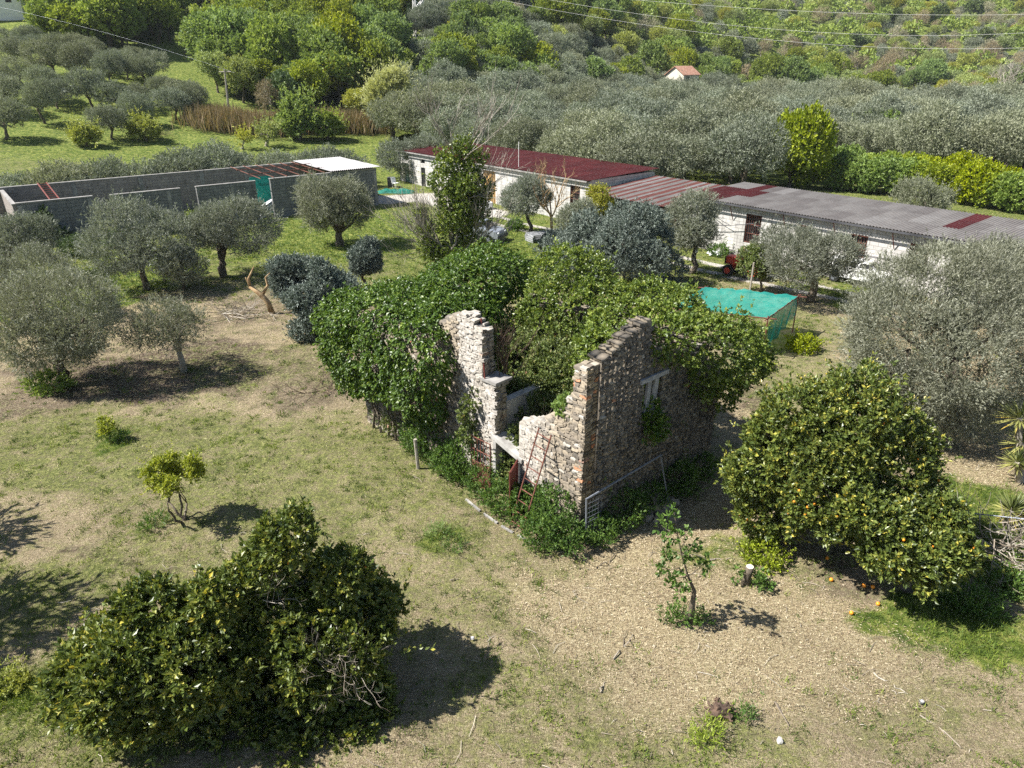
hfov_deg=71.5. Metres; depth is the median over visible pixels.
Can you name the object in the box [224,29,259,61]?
oak tree
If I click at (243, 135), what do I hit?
orchard tree
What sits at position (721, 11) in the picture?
young oak
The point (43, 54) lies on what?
olive tree
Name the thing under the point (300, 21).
oak tree
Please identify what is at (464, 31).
grove olive
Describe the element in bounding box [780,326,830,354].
weed clump
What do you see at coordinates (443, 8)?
grove olive
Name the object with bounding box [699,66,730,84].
grove olive
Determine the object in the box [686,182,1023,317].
long barn
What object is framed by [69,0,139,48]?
oak tree
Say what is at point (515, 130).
grove olive
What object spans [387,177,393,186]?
black barrel
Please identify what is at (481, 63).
grove olive
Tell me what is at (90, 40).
olive tree
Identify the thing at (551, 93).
grove olive
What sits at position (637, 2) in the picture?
young oak
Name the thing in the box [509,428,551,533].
metal ladder
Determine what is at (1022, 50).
wild olive
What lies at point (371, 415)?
weed clump
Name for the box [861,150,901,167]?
citrus hedge tree
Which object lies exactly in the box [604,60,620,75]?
grove olive
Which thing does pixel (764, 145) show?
grove olive
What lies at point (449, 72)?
grove olive
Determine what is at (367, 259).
grey bush
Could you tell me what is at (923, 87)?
grove olive
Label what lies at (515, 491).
weed clump
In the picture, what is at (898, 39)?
young oak
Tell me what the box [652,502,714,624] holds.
sapling
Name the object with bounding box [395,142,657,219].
red roofed barn
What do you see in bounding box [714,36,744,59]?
oak tree
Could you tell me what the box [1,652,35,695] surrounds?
flower tuft
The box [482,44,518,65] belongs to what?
oak tree
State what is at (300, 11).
oak tree
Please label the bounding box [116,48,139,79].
olive tree
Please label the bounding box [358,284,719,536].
ruined house
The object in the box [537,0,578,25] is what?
oak tree
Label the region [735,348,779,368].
weed clump
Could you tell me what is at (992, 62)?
young oak
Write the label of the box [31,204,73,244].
wall ivy
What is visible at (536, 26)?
grove olive
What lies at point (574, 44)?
grove olive
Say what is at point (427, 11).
grove olive
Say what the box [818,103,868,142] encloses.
grove olive
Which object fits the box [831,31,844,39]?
young oak
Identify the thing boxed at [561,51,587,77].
grove olive
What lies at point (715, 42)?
young oak
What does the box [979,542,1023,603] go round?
weed clump
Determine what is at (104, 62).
olive tree
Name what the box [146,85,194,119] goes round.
olive tree
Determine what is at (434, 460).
weed clump
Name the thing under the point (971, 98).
grove olive
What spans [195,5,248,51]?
oak tree
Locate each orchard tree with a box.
[56,113,105,147]
[115,105,162,141]
[228,122,258,148]
[252,116,283,145]
[262,78,330,142]
[313,101,349,140]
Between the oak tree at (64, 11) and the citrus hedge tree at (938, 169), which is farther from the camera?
the oak tree at (64, 11)
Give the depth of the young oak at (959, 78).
196.09 m
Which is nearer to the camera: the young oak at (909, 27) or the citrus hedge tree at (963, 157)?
the citrus hedge tree at (963, 157)
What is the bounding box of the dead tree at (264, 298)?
[245,266,274,313]
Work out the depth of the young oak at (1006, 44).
250.73 m
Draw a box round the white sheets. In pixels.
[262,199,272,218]
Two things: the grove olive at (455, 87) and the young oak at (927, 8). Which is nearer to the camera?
the grove olive at (455, 87)
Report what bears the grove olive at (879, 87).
on the ground at (30, 142)
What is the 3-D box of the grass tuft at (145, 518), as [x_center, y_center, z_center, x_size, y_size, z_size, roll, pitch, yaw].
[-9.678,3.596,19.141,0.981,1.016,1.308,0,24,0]
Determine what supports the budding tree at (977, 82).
on the ground at (30, 142)
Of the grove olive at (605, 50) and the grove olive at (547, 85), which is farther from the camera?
the grove olive at (605, 50)
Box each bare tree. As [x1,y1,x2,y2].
[526,153,582,228]
[988,53,1023,88]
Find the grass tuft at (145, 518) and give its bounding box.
[126,503,169,532]
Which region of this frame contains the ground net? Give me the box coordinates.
[378,188,415,193]
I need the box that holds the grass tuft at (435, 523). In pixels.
[422,514,456,541]
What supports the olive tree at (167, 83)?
on the ground at (30, 142)
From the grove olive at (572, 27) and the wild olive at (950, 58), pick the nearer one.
the grove olive at (572, 27)
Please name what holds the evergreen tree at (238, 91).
on the ground at (30, 142)
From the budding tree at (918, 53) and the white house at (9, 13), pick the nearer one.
the white house at (9, 13)
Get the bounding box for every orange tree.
[29,558,271,767]
[189,495,435,767]
[713,347,962,550]
[826,483,994,604]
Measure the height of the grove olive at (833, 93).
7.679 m
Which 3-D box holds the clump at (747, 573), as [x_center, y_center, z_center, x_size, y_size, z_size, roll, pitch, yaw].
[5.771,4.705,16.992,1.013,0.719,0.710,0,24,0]
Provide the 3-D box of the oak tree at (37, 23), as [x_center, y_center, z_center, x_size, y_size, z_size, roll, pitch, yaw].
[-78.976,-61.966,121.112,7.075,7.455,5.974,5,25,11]
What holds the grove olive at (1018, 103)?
on the ground at (30, 142)
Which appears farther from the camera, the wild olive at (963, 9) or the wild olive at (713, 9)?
the wild olive at (963, 9)
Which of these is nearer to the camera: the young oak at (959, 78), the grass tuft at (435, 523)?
the grass tuft at (435, 523)
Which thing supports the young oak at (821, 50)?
on the ground at (30, 142)
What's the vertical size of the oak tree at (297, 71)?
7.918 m
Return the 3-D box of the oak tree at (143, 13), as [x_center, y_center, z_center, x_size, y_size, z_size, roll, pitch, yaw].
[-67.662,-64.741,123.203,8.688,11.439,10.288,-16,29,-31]
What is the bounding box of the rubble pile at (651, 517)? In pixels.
[638,491,682,522]
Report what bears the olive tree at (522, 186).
on the ground at (30, 142)
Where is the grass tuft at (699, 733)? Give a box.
[673,697,733,756]
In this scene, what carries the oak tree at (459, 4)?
on the ground at (30, 142)
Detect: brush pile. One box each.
[195,287,280,325]
[270,371,343,395]
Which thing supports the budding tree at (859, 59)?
on the ground at (30, 142)
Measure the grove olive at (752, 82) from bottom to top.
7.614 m
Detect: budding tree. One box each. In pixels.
[254,79,282,112]
[635,13,660,36]
[691,8,705,19]
[720,0,732,6]
[740,63,750,78]
[757,37,774,56]
[776,45,787,54]
[779,0,797,10]
[781,33,795,49]
[782,36,802,51]
[811,5,831,25]
[835,12,845,19]
[845,10,867,23]
[845,51,871,70]
[862,1,874,12]
[863,63,883,75]
[870,55,896,75]
[873,36,887,50]
[882,52,900,64]
[885,45,902,59]
[888,24,908,42]
[893,44,915,65]
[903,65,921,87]
[908,40,931,61]
[912,9,929,28]
[918,36,929,44]
[930,17,941,26]
[934,36,950,49]
[942,39,962,54]
[949,30,960,41]
[951,9,962,21]
[967,81,983,86]
[971,46,989,65]
[977,12,991,26]
[978,1,995,13]
[979,37,998,53]
[980,40,1002,58]
[982,47,1004,59]
[987,11,997,22]
[988,13,1008,26]
[1009,11,1023,24]
[1011,51,1023,64]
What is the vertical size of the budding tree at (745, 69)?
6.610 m
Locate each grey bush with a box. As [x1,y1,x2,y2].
[259,249,324,300]
[277,255,362,345]
[322,265,365,287]
[343,234,384,287]
[528,196,697,290]
[535,223,567,257]
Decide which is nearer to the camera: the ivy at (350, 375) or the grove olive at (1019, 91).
the ivy at (350, 375)
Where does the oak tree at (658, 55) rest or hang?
on the ground at (30, 142)
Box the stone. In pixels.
[777,736,782,743]
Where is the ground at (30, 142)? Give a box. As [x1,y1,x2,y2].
[0,0,1023,767]
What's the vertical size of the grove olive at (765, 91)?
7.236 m
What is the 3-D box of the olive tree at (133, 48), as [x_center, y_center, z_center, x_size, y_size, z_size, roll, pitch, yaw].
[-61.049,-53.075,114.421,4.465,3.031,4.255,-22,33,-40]
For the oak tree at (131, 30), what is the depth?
119.29 m
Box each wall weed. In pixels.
[455,386,481,446]
[505,420,519,446]
[550,390,570,419]
[638,395,671,445]
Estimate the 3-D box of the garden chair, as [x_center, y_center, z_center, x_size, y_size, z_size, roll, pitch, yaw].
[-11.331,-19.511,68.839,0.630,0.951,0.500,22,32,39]
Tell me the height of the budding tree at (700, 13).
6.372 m
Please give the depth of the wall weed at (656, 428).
18.90 m
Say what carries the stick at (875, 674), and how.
on the ground at (30, 142)
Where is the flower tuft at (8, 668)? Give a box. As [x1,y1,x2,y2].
[0,654,22,696]
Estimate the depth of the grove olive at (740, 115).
73.03 m
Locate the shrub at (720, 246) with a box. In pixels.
[706,236,736,256]
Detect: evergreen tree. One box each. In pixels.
[218,61,248,96]
[266,67,301,105]
[631,28,648,42]
[731,26,749,35]
[734,0,750,19]
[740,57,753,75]
[794,37,805,47]
[846,31,867,50]
[886,7,905,23]
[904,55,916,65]
[928,3,950,24]
[964,0,985,16]
[976,26,996,45]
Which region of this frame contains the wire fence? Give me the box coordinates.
[969,512,1023,518]
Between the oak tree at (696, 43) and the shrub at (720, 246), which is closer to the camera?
the shrub at (720, 246)
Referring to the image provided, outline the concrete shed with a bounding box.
[0,157,379,239]
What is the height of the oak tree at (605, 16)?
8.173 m
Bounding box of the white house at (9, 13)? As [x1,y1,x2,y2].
[0,0,25,20]
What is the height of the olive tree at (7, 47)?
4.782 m
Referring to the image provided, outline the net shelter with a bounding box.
[673,286,806,344]
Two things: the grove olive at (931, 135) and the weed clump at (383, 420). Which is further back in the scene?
the grove olive at (931, 135)
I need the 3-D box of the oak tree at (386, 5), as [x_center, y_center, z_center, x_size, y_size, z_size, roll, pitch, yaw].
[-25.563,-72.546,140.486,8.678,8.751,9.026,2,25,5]
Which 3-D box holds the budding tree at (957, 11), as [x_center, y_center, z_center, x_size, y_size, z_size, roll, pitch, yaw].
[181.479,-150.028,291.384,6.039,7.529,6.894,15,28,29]
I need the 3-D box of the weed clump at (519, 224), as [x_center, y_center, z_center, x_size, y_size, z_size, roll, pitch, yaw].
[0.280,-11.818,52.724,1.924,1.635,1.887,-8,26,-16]
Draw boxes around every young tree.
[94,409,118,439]
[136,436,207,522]
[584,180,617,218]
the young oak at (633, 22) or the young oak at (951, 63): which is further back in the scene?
the young oak at (951, 63)
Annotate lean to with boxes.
[589,175,726,220]
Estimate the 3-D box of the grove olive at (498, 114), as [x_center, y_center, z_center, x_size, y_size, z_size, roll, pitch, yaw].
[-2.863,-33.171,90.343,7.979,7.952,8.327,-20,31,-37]
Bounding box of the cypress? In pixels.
[405,3,412,33]
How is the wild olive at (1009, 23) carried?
on the ground at (30, 142)
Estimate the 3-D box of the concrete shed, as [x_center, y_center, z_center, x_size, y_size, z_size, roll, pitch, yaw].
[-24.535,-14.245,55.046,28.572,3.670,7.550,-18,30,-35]
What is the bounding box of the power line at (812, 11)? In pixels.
[642,0,1023,14]
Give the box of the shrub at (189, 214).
[182,204,211,225]
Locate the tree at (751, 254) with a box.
[735,239,772,291]
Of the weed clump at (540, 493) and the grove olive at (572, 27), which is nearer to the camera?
the weed clump at (540, 493)
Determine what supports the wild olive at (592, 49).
on the ground at (30, 142)
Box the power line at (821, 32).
[553,0,1012,35]
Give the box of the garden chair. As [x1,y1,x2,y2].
[391,177,398,187]
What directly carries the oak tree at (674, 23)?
on the ground at (30, 142)
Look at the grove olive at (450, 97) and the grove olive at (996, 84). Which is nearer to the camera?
the grove olive at (450, 97)
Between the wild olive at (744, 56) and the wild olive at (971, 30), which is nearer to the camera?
the wild olive at (744, 56)
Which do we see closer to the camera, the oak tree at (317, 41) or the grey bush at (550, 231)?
the grey bush at (550, 231)
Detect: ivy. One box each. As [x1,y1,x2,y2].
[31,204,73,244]
[309,236,542,463]
[497,235,784,436]
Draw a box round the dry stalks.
[0,463,1000,767]
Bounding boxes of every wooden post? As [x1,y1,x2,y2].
[413,438,419,469]
[749,262,754,289]
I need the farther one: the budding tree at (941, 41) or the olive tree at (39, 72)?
the budding tree at (941, 41)
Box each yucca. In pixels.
[989,490,1023,530]
[993,394,1023,483]
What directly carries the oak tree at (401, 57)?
on the ground at (30, 142)
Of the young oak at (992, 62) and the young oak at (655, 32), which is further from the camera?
the young oak at (992, 62)
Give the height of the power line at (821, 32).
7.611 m
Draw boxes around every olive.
[362,90,417,140]
[380,60,425,89]
[380,82,451,137]
[403,37,443,68]
[406,0,443,32]
[408,80,420,90]
[413,70,450,96]
[414,28,437,39]
[418,103,489,144]
[420,0,455,28]
[423,85,477,128]
[425,56,470,84]
[425,72,481,105]
[431,0,460,6]
[445,22,478,35]
[451,118,504,146]
[460,91,519,114]
[462,65,492,81]
[463,91,520,128]
[468,54,491,73]
[469,66,521,97]
[473,88,512,99]
[476,0,501,5]
[486,112,552,151]
[494,62,545,98]
[499,102,549,147]
[506,84,549,102]
[509,89,556,114]
[514,5,529,22]
[516,0,533,8]
[517,72,552,87]
[522,7,545,27]
[522,82,561,100]
[524,17,553,41]
[525,116,580,154]
[531,82,570,105]
[533,126,586,155]
[534,107,562,125]
[535,30,570,52]
[535,50,568,77]
[536,63,566,85]
[539,92,566,111]
[545,107,565,117]
[552,100,638,141]
[554,81,579,98]
[556,46,569,57]
[557,31,588,55]
[558,22,587,44]
[558,46,585,66]
[559,65,591,83]
[560,99,602,118]
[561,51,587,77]
[561,83,605,109]
[561,109,648,162]
[562,73,608,99]
[581,87,613,100]
[582,29,593,47]
[582,89,616,105]
[583,34,591,47]
[583,88,631,112]
[584,46,598,58]
[590,36,608,48]
[590,45,615,62]
[594,128,697,178]
[597,106,660,131]
[598,69,627,87]
[601,80,629,94]
[602,36,618,47]
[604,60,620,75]
[605,86,618,93]
[605,117,660,156]
[610,45,624,61]
[612,52,645,65]
[616,72,654,86]
[616,86,680,160]
[619,88,659,104]
[620,80,633,89]
[622,75,653,89]
[623,63,648,77]
[629,38,651,54]
[629,86,683,114]
[630,86,643,91]
[638,80,690,101]
[640,74,658,86]
[643,101,725,178]
[646,66,658,79]
[655,76,680,88]
[657,71,666,79]
[657,132,718,178]
[660,99,712,118]
[667,76,700,87]
[671,91,713,112]
[672,81,710,99]
[673,103,737,169]
[675,71,700,82]
[686,93,720,106]
[692,79,715,90]
[694,118,755,183]
[696,46,709,53]
[696,79,725,95]
[697,82,728,101]
[698,3,712,12]
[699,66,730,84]
[700,111,792,181]
[701,2,713,8]
[702,12,714,24]
[707,5,719,17]
[707,83,755,108]
[707,85,781,123]
[708,74,751,90]
[709,20,728,37]
[709,45,723,56]
[713,107,780,176]
[723,27,742,41]
[734,47,750,65]
[742,37,761,56]
[743,80,765,88]
[748,86,775,95]
[754,81,788,94]
[755,74,794,89]
[758,92,785,111]
[761,91,776,98]
[761,97,789,114]
[766,89,789,99]
[773,94,802,108]
[776,9,788,18]
[777,91,828,111]
[778,83,825,103]
[781,76,800,85]
[782,78,819,91]
[789,0,805,12]
[805,87,828,98]
[805,108,857,162]
[806,75,846,96]
[808,34,826,45]
[808,96,843,107]
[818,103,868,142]
[820,71,844,85]
[821,87,856,103]
[824,92,877,112]
[832,71,876,95]
[835,2,853,14]
[836,46,854,57]
[837,114,897,153]
[843,100,887,136]
[849,88,921,154]
[850,91,883,106]
[863,83,911,96]
[865,108,900,158]
[866,116,899,154]
[873,114,925,153]
[875,84,887,89]
[876,43,888,57]
[880,19,892,34]
[880,92,930,152]
[888,95,982,157]
[889,64,905,83]
[889,87,936,102]
[893,15,912,26]
[897,95,986,156]
[902,96,947,112]
[905,36,917,44]
[905,92,935,100]
[907,81,933,93]
[923,32,939,43]
[923,79,972,100]
[925,36,940,45]
[939,25,949,34]
[940,48,951,58]
[941,34,951,40]
[943,107,1023,166]
[946,56,956,62]
[955,7,968,13]
[955,84,1016,111]
[961,45,978,57]
[962,36,984,49]
[963,90,1019,155]
[964,26,978,36]
[971,81,1011,88]
[977,26,996,32]
[979,79,1022,96]
[979,104,1023,167]
[992,95,1023,109]
[999,51,1008,59]
[1001,18,1015,28]
[1001,89,1023,106]
[1005,83,1023,105]
[1014,49,1023,59]
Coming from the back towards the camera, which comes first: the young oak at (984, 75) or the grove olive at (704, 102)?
the young oak at (984, 75)
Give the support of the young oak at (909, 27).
on the ground at (30, 142)
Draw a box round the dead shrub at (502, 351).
[483,313,546,376]
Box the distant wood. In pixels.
[629,0,1023,75]
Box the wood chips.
[464,384,1022,742]
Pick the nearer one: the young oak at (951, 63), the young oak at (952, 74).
the young oak at (952, 74)
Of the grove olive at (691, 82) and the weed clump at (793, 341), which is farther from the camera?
the grove olive at (691, 82)
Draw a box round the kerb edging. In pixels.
[465,498,528,541]
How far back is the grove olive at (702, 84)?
142.95 m
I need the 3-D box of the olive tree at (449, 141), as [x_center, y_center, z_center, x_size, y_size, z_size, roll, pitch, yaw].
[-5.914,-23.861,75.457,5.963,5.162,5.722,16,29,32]
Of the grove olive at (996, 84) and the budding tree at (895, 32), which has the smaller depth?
the grove olive at (996, 84)
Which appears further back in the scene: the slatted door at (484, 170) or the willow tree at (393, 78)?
the willow tree at (393, 78)
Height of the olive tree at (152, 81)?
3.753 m
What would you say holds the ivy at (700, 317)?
on the ruined house at (598, 435)
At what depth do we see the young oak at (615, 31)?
185.97 m
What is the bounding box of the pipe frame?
[585,454,668,542]
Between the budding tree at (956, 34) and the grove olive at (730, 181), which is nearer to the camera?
the grove olive at (730, 181)
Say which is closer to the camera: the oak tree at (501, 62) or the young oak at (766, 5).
the oak tree at (501, 62)
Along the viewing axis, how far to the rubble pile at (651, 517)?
19.69 m
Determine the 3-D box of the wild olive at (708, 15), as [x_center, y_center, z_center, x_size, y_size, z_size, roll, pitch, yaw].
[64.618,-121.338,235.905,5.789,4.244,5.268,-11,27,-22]
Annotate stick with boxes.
[613,630,632,658]
[774,701,788,725]
[873,672,904,691]
[920,714,960,747]
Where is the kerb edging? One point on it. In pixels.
(491, 518)
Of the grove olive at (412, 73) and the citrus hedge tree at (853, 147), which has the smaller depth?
the citrus hedge tree at (853, 147)
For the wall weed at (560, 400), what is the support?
attached to the ruined house at (598, 435)
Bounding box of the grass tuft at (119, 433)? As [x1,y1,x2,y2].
[103,417,134,445]
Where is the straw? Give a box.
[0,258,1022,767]
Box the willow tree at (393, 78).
[346,52,420,139]
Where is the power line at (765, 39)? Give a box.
[503,0,1002,48]
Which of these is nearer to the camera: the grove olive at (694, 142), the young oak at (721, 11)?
the grove olive at (694, 142)
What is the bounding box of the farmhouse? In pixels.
[664,66,700,80]
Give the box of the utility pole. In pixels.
[219,69,230,106]
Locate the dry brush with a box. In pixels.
[956,483,1023,595]
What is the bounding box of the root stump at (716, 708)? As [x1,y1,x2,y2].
[704,697,736,724]
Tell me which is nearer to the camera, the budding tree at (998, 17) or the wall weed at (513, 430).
the wall weed at (513, 430)
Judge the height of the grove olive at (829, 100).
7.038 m
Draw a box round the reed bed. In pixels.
[170,98,399,139]
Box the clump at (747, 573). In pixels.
[730,564,776,592]
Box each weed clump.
[12,360,77,398]
[360,396,379,426]
[377,408,402,441]
[397,418,427,453]
[400,416,447,465]
[426,438,466,483]
[437,428,482,485]
[454,451,507,501]
[469,469,526,519]
[495,483,551,539]
[501,216,524,230]
[507,508,567,554]
[521,479,581,548]
[543,507,603,564]
[577,501,624,549]
[600,480,663,532]
[623,467,674,511]
[656,449,711,498]
[656,600,695,628]
[686,447,724,481]
[689,598,716,626]
[729,529,796,578]
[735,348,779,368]
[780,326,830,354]
[935,575,1015,631]
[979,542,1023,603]
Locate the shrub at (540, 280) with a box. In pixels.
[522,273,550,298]
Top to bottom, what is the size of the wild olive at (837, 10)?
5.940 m
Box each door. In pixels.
[406,163,409,181]
[422,168,425,185]
[484,170,495,203]
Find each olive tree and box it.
[0,27,13,38]
[0,35,31,67]
[0,54,40,87]
[0,61,20,95]
[0,71,23,107]
[0,94,36,139]
[0,169,42,186]
[0,207,69,263]
[0,236,78,318]
[0,256,138,384]
[7,23,45,36]
[8,33,50,59]
[14,36,66,72]
[17,75,60,123]
[18,154,95,184]
[20,63,64,92]
[37,31,67,47]
[45,162,101,181]
[46,43,83,76]
[48,76,74,108]
[52,39,98,74]
[54,30,93,47]
[60,65,107,107]
[63,184,207,290]
[65,153,136,179]
[79,36,107,50]
[83,102,128,139]
[89,47,128,87]
[89,79,134,109]
[98,155,170,191]
[113,291,216,372]
[114,89,155,114]
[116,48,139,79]
[120,45,145,58]
[123,54,157,85]
[125,81,154,98]
[134,48,172,78]
[141,142,215,173]
[143,74,175,90]
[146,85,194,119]
[150,240,210,290]
[158,78,199,94]
[171,137,255,170]
[174,78,211,109]
[177,188,287,277]
[218,148,269,167]
[255,147,306,164]
[288,165,375,246]
[296,142,347,159]
[333,148,370,163]
[372,136,422,179]
[402,130,446,148]
[446,136,468,144]
[498,169,557,231]
[551,195,600,232]
[662,183,727,273]
[746,211,875,302]
[825,228,1023,448]
[888,170,960,210]
[940,228,1023,324]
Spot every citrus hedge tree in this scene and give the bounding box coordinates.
[759,99,838,188]
[811,157,854,188]
[822,147,874,191]
[830,142,866,158]
[849,158,885,192]
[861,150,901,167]
[862,155,919,193]
[887,157,936,196]
[898,151,925,159]
[903,161,960,195]
[914,154,961,183]
[930,161,980,200]
[944,148,980,173]
[946,155,1005,204]
[963,170,1023,207]
[985,168,1023,212]
[993,163,1022,172]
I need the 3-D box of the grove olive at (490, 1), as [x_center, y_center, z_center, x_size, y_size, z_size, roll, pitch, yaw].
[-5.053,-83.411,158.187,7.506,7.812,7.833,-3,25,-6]
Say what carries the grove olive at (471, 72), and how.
on the ground at (30, 142)
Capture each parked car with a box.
[458,217,507,241]
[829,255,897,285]
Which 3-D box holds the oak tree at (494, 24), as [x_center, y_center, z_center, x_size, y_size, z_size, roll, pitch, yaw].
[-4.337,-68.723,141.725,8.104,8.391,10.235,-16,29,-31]
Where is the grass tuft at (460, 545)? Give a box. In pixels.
[436,523,472,553]
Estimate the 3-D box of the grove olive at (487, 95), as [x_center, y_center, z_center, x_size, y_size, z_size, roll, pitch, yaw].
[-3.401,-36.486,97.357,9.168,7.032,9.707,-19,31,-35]
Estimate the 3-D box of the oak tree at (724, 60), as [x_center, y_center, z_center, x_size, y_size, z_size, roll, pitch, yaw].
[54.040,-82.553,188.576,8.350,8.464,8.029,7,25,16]
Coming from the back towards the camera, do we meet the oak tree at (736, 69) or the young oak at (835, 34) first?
the young oak at (835, 34)
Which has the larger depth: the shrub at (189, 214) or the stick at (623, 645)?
the shrub at (189, 214)
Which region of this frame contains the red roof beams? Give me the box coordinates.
[37,182,58,198]
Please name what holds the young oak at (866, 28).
on the ground at (30, 142)
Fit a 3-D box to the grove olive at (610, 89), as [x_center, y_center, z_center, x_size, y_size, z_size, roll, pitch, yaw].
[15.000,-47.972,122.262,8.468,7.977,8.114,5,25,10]
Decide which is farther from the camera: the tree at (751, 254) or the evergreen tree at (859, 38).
the evergreen tree at (859, 38)
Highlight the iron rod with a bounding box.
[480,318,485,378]
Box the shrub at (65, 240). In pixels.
[55,232,98,256]
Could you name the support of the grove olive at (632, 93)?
on the ground at (30, 142)
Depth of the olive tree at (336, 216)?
46.03 m
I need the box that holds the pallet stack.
[525,230,545,242]
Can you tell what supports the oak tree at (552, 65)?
on the ground at (30, 142)
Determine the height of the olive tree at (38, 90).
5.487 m
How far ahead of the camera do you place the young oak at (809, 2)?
268.76 m
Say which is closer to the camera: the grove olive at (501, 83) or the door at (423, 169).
the door at (423, 169)
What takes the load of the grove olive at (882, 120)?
on the ground at (30, 142)
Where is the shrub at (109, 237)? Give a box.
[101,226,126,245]
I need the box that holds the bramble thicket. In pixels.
[482,292,691,508]
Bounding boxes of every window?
[571,185,579,203]
[744,214,761,242]
[848,233,868,257]
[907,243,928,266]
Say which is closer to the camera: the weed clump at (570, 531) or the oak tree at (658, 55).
the weed clump at (570, 531)
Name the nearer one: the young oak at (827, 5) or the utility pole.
the utility pole
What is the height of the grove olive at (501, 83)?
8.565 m
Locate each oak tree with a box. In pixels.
[22,0,60,40]
[27,0,54,34]
[44,0,88,37]
[44,1,90,46]
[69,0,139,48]
[74,0,140,47]
[109,6,147,46]
[112,0,148,45]
[132,0,183,43]
[135,1,154,40]
[148,2,161,35]
[150,4,183,41]
[170,0,192,30]
[175,9,232,59]
[181,0,217,38]
[190,0,211,6]
[193,32,241,84]
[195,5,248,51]
[213,0,235,9]
[221,6,275,39]
[224,0,254,9]
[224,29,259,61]
[232,0,277,13]
[235,10,297,69]
[242,58,285,99]
[243,0,275,12]
[260,8,295,35]
[268,0,306,13]
[274,5,307,19]
[280,61,320,85]
[285,0,318,14]
[286,13,315,33]
[286,57,332,105]
[288,22,347,100]
[288,26,319,59]
[302,8,318,16]
[303,0,354,16]
[309,42,367,107]
[311,6,372,93]
[316,0,361,24]
[343,31,393,87]
[347,23,402,69]
[349,2,380,28]
[361,0,405,17]
[362,6,413,48]
[383,31,418,64]
[388,51,418,77]
[397,0,418,12]
[407,46,420,69]
[409,36,433,52]
[417,60,446,84]
[419,33,470,77]
[425,30,479,60]
[434,23,448,34]
[442,0,482,22]
[444,6,489,43]
[456,54,481,82]
[461,0,496,21]
[466,29,494,50]
[467,47,488,63]
[478,16,506,29]
[478,50,520,72]
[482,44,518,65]
[484,27,517,50]
[487,21,537,61]
[488,1,524,23]
[491,0,513,8]
[499,16,534,35]
[513,37,560,64]
[518,60,543,83]
[526,6,552,27]
[530,0,557,9]
[531,50,556,68]
[534,59,567,82]
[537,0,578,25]
[570,0,584,20]
[575,0,588,14]
[580,52,615,82]
[582,0,616,11]
[584,6,613,37]
[591,0,623,38]
[609,0,633,13]
[610,62,629,74]
[619,53,650,76]
[636,37,673,75]
[651,35,685,52]
[663,63,680,71]
[665,12,697,37]
[669,43,698,66]
[679,36,694,49]
[688,37,703,48]
[689,51,713,71]
[694,63,716,82]
[712,56,731,70]
[713,63,731,79]
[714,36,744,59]
[722,55,741,74]
[745,76,762,83]
[747,53,789,80]
[748,53,776,75]
[772,53,812,83]
[782,46,807,60]
[808,58,837,69]
[809,64,824,83]
[811,62,840,77]
[822,52,853,76]
[846,72,866,80]
[864,68,900,87]
[899,66,936,86]
[913,57,949,85]
[982,77,1002,85]
[999,67,1023,84]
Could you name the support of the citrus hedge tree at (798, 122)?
on the ground at (30, 142)
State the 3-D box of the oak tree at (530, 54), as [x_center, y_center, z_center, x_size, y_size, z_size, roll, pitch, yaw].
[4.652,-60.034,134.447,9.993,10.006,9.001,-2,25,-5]
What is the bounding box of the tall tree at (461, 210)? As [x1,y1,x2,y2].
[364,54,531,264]
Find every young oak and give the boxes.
[173,33,187,54]
[191,49,229,92]
[213,51,240,82]
[218,53,261,103]
[314,49,362,106]
[340,87,367,111]
[542,23,570,35]
[575,12,584,28]
[581,14,604,45]
[609,27,625,38]
[609,44,628,56]
[610,16,636,32]
[611,29,641,53]
[625,0,643,15]
[626,18,637,30]
[647,25,671,41]
[654,3,675,23]
[661,27,687,41]
[663,43,681,52]
[691,0,702,11]
[710,38,723,51]
[712,0,723,16]
[714,3,728,17]
[717,6,733,21]
[723,8,746,23]
[730,74,746,84]
[759,0,780,14]
[772,23,786,37]
[786,15,803,29]
[790,7,800,15]
[797,11,811,27]
[802,0,819,15]
[803,44,827,60]
[809,55,822,62]
[817,0,832,7]
[819,4,832,10]
[819,73,838,78]
[825,20,837,29]
[827,50,846,58]
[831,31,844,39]
[839,69,862,79]
[857,26,872,33]
[861,43,875,52]
[863,21,881,33]
[863,35,872,45]
[871,14,889,27]
[876,0,894,11]
[888,36,905,47]
[890,0,906,8]
[895,41,912,52]
[903,6,914,16]
[903,21,916,32]
[916,7,933,16]
[917,0,938,10]
[919,50,947,64]
[925,24,942,36]
[934,79,951,87]
[941,11,955,27]
[944,61,962,70]
[946,2,955,9]
[946,69,961,79]
[952,71,973,79]
[953,74,977,82]
[955,52,981,68]
[960,12,978,26]
[960,74,987,85]
[964,21,980,29]
[971,71,991,78]
[976,64,1004,77]
[979,57,1000,66]
[992,25,1008,34]
[994,10,1004,19]
[995,35,1018,51]
[1001,10,1017,22]
[1013,0,1023,10]
[1018,17,1023,31]
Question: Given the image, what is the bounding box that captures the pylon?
[412,0,424,37]
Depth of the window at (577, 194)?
54.78 m
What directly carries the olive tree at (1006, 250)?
on the ground at (30, 142)
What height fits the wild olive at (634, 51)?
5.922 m
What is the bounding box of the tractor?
[722,252,768,280]
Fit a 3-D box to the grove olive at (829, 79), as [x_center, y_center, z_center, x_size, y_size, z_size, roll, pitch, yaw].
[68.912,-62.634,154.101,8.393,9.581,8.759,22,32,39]
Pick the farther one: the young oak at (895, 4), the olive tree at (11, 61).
the young oak at (895, 4)

